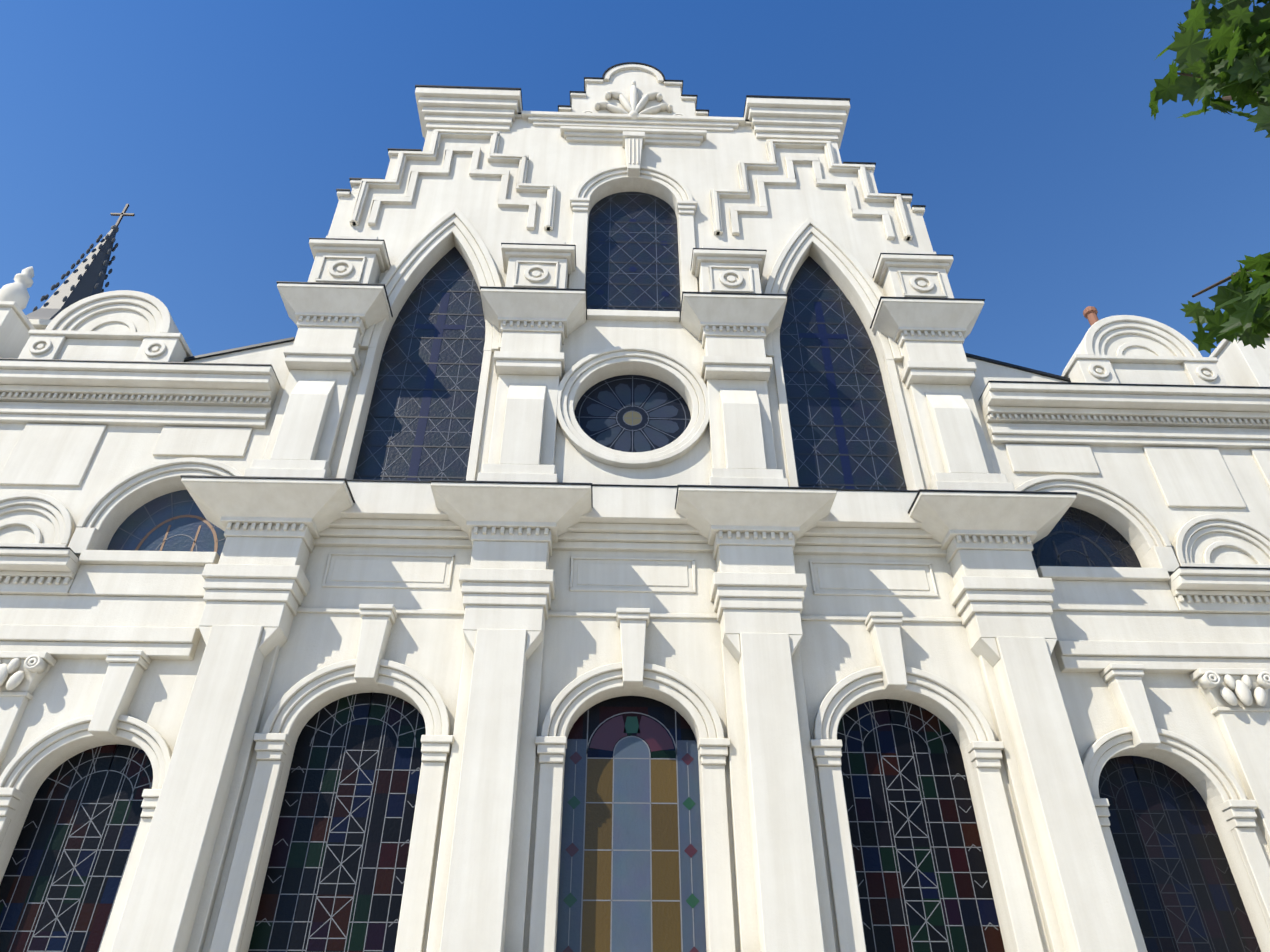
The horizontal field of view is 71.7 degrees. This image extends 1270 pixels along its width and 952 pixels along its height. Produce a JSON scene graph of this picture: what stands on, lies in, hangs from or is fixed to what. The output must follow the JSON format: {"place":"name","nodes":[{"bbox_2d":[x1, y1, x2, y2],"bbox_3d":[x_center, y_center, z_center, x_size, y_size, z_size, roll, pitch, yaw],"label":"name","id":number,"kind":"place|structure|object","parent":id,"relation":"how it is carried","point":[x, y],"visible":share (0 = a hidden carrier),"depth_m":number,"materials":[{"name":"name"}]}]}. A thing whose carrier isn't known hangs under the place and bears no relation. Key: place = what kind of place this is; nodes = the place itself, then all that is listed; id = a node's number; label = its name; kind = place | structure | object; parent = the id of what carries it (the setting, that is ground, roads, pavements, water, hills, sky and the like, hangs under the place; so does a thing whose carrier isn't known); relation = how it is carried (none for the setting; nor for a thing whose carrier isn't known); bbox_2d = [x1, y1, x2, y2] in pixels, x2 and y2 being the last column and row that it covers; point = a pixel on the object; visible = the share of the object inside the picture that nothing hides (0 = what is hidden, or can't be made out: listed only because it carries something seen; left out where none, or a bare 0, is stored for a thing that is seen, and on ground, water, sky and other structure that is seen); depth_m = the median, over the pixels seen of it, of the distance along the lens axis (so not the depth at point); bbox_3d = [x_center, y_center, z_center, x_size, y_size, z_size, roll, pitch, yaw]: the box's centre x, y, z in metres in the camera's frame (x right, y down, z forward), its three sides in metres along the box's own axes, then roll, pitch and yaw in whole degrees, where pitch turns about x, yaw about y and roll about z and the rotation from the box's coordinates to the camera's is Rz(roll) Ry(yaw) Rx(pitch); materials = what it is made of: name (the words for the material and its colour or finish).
{"place":"outdoors","nodes":[
{"label":"outdoors","id":0,"kind":"place"},
{"bbox_2d":[0,0,1269,375],"label":"sky","id":1,"kind":"structure","parent":0,"point":[1033,149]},
{"bbox_2d":[1149,0,1269,354],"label":"tree","id":2,"kind":"object","parent":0,"point":[1230,57],"depth_m":3.98,"materials":[{"name":"green plant"}]},
{"bbox_3d":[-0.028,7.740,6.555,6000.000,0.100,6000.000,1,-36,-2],"label":"ground","id":3,"kind":"structure","parent":0,"visible":0},
{"bbox_2d":[0,64,1269,951],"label":"trim","id":4,"kind":"structure","parent":3,"relation":"on","point":[237,604],"depth_m":11.06,"materials":[{"name":"white paint"}]},
{"bbox_2d":[0,266,33,309],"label":"statue","id":5,"kind":"object","parent":4,"relation":"on","point":[16,291],"visible":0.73,"depth_m":13.99,"materials":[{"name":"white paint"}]},
{"bbox_2d":[582,80,684,121],"bbox_3d":[-0.026,-7.479,17.532,2.052,1.370,0.225,1,-36,-2],"label":"crest ornament","id":6,"kind":"object","parent":4,"relation":"on","point":[633,107],"visible":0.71,"depth_m":17.39,"materials":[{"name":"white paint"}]},
{"bbox_2d":[0,62,1269,575],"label":"flashings","id":7,"kind":"object","parent":4,"relation":"on","point":[286,340],"visible":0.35,"depth_m":13.14,"materials":[{"name":"grey"}]},
{"bbox_2d":[29,319,51,329],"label":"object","id":8,"kind":"object","parent":7,"relation":"on","point":[39,324],"depth_m":14.26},
{"bbox_2d":[26,225,118,319],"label":"spire","id":9,"kind":"structure","parent":8,"relation":"on","point":[88,276],"depth_m":15.61,"materials":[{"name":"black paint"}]},
{"bbox_2d":[110,204,134,225],"bbox_3d":[-9.914,-5.006,16.956,0.440,0.750,0.040,1,-36,-2],"label":"cross","id":10,"kind":"object","parent":9,"relation":"on","point":[122,214],"visible":0.82,"depth_m":16.98,"materials":[{"name":"white metal"}]},
{"bbox_2d":[0,654,1269,705],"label":"capitals","id":11,"kind":"object","parent":4,"relation":"attached to","point":[38,664],"visible":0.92,"depth_m":10.30,"materials":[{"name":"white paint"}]},
{"bbox_2d":[1083,306,1098,325],"bbox_3d":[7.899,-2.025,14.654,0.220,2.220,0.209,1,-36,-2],"label":"chimney pot","id":12,"kind":"object","parent":4,"relation":"attached to","point":[1090,313],"visible":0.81,"depth_m":15.14,"materials":[{"name":"brown ceramic"}]},
{"bbox_2d":[0,70,1269,951],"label":"facade wall","id":13,"kind":"structure","parent":3,"relation":"on","point":[573,649],"depth_m":11.41,"materials":[{"name":"white paint"}]},
{"bbox_2d":[0,744,152,951],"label":"window glass","id":14,"kind":"object","parent":13,"relation":"attached to","point":[98,923],"visible":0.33,"depth_m":9.35,"materials":[{"name":"glass"}]},
{"bbox_2d":[0,744,152,951],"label":"window lattice","id":15,"kind":"object","parent":14,"relation":"attached to","point":[84,885],"visible":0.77,"depth_m":9.37,"materials":[{"name":"grey metal"}]},
{"bbox_2d":[107,489,225,555],"bbox_3d":[-6.034,0.662,11.785,2.000,1.500,0.001,1,-36,-2],"label":"window","id":16,"kind":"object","parent":13,"relation":"attached to","point":[188,526],"visible":0.2,"depth_m":11.74,"materials":[{"name":"blue glass"}]},
{"bbox_2d":[118,492,225,551],"bbox_3d":[-6.034,0.559,11.855,1.854,1.250,0.001,1,-36,-2],"label":"window tracery","id":17,"kind":"object","parent":16,"relation":"attached to","point":[155,525],"visible":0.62,"depth_m":11.77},
{"bbox_2d":[135,515,217,551],"bbox_3d":[-6.034,0.854,11.641,1.080,0.820,0.001,1,-36,-2],"label":"window tracery","id":18,"kind":"object","parent":16,"relation":"attached to","point":[196,536],"visible":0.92,"depth_m":11.72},
{"bbox_2d":[248,692,425,951],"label":"window glass","id":19,"kind":"object","parent":13,"relation":"attached to","point":[261,933],"visible":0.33,"depth_m":9.56,"materials":[{"name":"glass"}]},
{"bbox_2d":[248,692,424,951],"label":"window lattice","id":20,"kind":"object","parent":19,"relation":"attached to","point":[341,862],"depth_m":9.58,"materials":[{"name":"grey metal"}]},
{"bbox_2d":[353,247,485,480],"bbox_3d":[-3.135,-1.822,13.708,1.840,5.780,0.001,1,-36,-2],"label":"window glass","id":21,"kind":"object","parent":13,"relation":"attached to","point":[428,466],"visible":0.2,"depth_m":13.39,"materials":[{"name":"blue glass"}]},
{"bbox_2d":[354,248,484,478],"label":"window bars","id":22,"kind":"object","parent":21,"relation":"attached to","point":[427,389],"visible":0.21,"depth_m":13.33,"materials":[{"name":"black metal"}]},
{"bbox_2d":[355,256,485,480],"bbox_3d":[-3.135,-1.824,13.705,1.750,5.787,0.001,1,-36,-2],"label":"window lattice","id":23,"kind":"object","parent":21,"relation":"attached to","point":[407,358],"visible":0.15,"depth_m":13.43,"materials":[{"name":"grey metal"}]},
{"bbox_2d":[407,293,464,480],"bbox_3d":[-3.135,-1.267,13.298,0.800,4.400,0.001,1,-36,-2],"label":"stained glass cross","id":24,"kind":"object","parent":21,"relation":"attached to","point":[440,326],"visible":0.8,"depth_m":13.47,"materials":[{"name":"blue glass"}]},
{"bbox_2d":[556,739,586,951],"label":"stained glass border","id":25,"kind":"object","parent":13,"relation":"attached to","point":[565,879],"depth_m":9.53,"materials":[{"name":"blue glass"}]},
{"bbox_2d":[581,759,612,951],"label":"amber window","id":26,"kind":"structure","parent":13,"relation":"attached to","point":[596,921],"depth_m":9.49,"materials":[{"name":"yellow glass"}]},
{"bbox_2d":[563,715,698,951],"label":"red window","id":27,"kind":"structure","parent":13,"relation":"attached to","point":[653,734],"depth_m":10.28,"materials":[{"name":"red glass"}]},
{"bbox_2d":[563,716,698,907],"bbox_3d":[-0.037,3.696,9.822,1.440,2.075,0.003,1,-36,-2],"label":"green window","id":28,"kind":"structure","parent":13,"relation":"attached to","point":[574,802],"depth_m":9.84,"materials":[{"name":"green glass"}]},
{"bbox_2d":[568,709,694,951],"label":"window leading","id":29,"kind":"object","parent":13,"relation":"attached to","point":[613,803],"depth_m":9.65,"materials":[{"name":"grey metal"}]},
{"bbox_2d":[612,737,650,951],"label":"window pane","id":30,"kind":"structure","parent":13,"relation":"attached to","point":[631,926],"depth_m":9.55,"materials":[{"name":"blue glass"}]},
{"bbox_2d":[567,696,695,757],"bbox_3d":[-0.037,3.817,9.739,1.740,3.090,0.001,1,-36,-2],"label":"glass","id":31,"kind":"object","parent":13,"relation":"attached to","point":[604,710],"visible":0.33,"depth_m":10.42,"materials":[{"name":"blue glass"}]},
{"bbox_2d":[574,375,690,451],"bbox_3d":[-0.037,-0.863,13.139,2.000,2.000,0.001,1,-36,-2],"label":"round window glass","id":32,"kind":"object","parent":13,"relation":"attached to","point":[584,418],"visible":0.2,"depth_m":13.25,"materials":[{"name":"glass"}]},
{"bbox_2d":[586,383,678,451],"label":"stained glass petals","id":33,"kind":"object","parent":32,"relation":"attached to","point":[641,443],"visible":0.98,"depth_m":13.12,"materials":[{"name":"blue glass"}]},
{"bbox_2d":[624,411,640,424],"bbox_3d":[-0.037,-0.865,13.137,0.270,0.270,0.001,1,-36,-2],"label":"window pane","id":34,"kind":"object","parent":32,"relation":"attached to","point":[628,418],"visible":1,"depth_m":13.14,"materials":[{"name":"yellow"}]},
{"bbox_2d":[579,375,689,451],"bbox_3d":[-0.037,-0.866,13.136,1.720,1.720,0.001,1,-36,-2],"label":"rose","id":35,"kind":"object","parent":32,"relation":"attached to","point":[648,418],"visible":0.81,"depth_m":13.17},
{"bbox_2d":[585,192,680,310],"bbox_3d":[-0.037,-3.877,15.328,1.800,3.910,0.001,1,-36,-2],"label":"glass","id":36,"kind":"object","parent":13,"relation":"attached to","point":[632,293],"visible":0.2,"depth_m":15.31,"materials":[{"name":"blue glass"}]},
{"bbox_2d":[596,218,669,296],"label":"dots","id":37,"kind":"object","parent":36,"relation":"attached to","point":[634,269],"visible":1,"depth_m":15.08,"materials":[{"name":"blue"}]},
{"bbox_2d":[586,192,680,310],"bbox_3d":[-0.037,-3.879,15.325,1.710,3.917,0.001,1,-36,-2],"label":"lead","id":38,"kind":"object","parent":36,"relation":"attached to","point":[609,238],"visible":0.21,"depth_m":15.32,"materials":[{"name":"grey metal"}]},
{"bbox_2d":[585,202,680,308],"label":"bars","id":39,"kind":"object","parent":13,"relation":"attached to","point":[632,262],"visible":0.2,"depth_m":15.19,"materials":[{"name":"grey metal"}]},
{"bbox_2d":[651,759,680,951],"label":"amber window","id":40,"kind":"structure","parent":13,"relation":"attached to","point":[666,926],"depth_m":9.51,"materials":[{"name":"yellow glass"}]},
{"bbox_2d":[677,740,706,951],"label":"stained glass border","id":41,"kind":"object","parent":13,"relation":"attached to","point":[697,883],"depth_m":9.57,"materials":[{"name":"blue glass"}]},
{"bbox_2d":[780,256,906,489],"bbox_3d":[3.061,-1.701,13.874,1.840,5.780,0.001,1,-36,-2],"label":"window glass","id":42,"kind":"object","parent":13,"relation":"attached to","point":[860,475],"visible":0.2,"depth_m":13.56,"materials":[{"name":"blue glass"}]},
{"bbox_2d":[799,302,854,488],"bbox_3d":[3.062,-1.146,13.464,0.800,4.400,0.001,1,-36,-2],"label":"stained glass cross","id":43,"kind":"object","parent":42,"relation":"attached to","point":[823,335],"visible":0.8,"depth_m":13.65,"materials":[{"name":"blue glass"}]},
{"bbox_2d":[780,266,904,489],"bbox_3d":[3.062,-1.703,13.871,1.750,5.787,0.001,1,-36,-2],"label":"window lattice","id":44,"kind":"object","parent":42,"relation":"attached to","point":[806,391],"visible":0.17,"depth_m":13.60,"materials":[{"name":"grey metal"}]},
{"bbox_2d":[780,257,906,486],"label":"window bars","id":45,"kind":"object","parent":42,"relation":"attached to","point":[837,398],"visible":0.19,"depth_m":13.49,"materials":[{"name":"black metal"}]},
{"bbox_2d":[837,699,1004,951],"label":"window glass","id":46,"kind":"object","parent":13,"relation":"attached to","point":[935,920],"visible":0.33,"depth_m":9.74,"materials":[{"name":"glass"}]},
{"bbox_2d":[837,699,999,951],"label":"window lattice","id":47,"kind":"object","parent":46,"relation":"attached to","point":[911,837],"depth_m":9.78,"materials":[{"name":"grey metal"}]},
{"bbox_2d":[1031,507,1141,568],"bbox_3d":[5.960,0.896,12.106,2.000,1.500,0.001,1,-36,-2],"label":"window","id":48,"kind":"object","parent":13,"relation":"attached to","point":[1069,541],"visible":0.2,"depth_m":12.07,"materials":[{"name":"blue glass"}]},
{"bbox_2d":[1037,530,1114,567],"bbox_3d":[5.960,1.088,11.962,1.080,0.820,0.001,1,-36,-2],"label":"window tracery","id":49,"kind":"object","parent":48,"relation":"attached to","point":[1056,550],"visible":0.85,"depth_m":12.04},
{"bbox_2d":[1032,509,1130,566],"bbox_3d":[5.960,0.792,12.176,1.854,1.250,0.001,1,-36,-2],"label":"window tracery","id":50,"kind":"object","parent":48,"relation":"attached to","point":[1095,541],"visible":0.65,"depth_m":12.09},
{"bbox_2d":[1098,756,1260,951],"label":"window glass","id":51,"kind":"object","parent":13,"relation":"attached to","point":[1216,895],"visible":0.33,"depth_m":9.66,"materials":[{"name":"glass"}]},
{"bbox_2d":[1099,755,1257,951],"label":"window lattice","id":52,"kind":"object","parent":51,"relation":"attached to","point":[1155,830],"visible":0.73,"depth_m":9.70,"materials":[{"name":"grey metal"}]}
]}

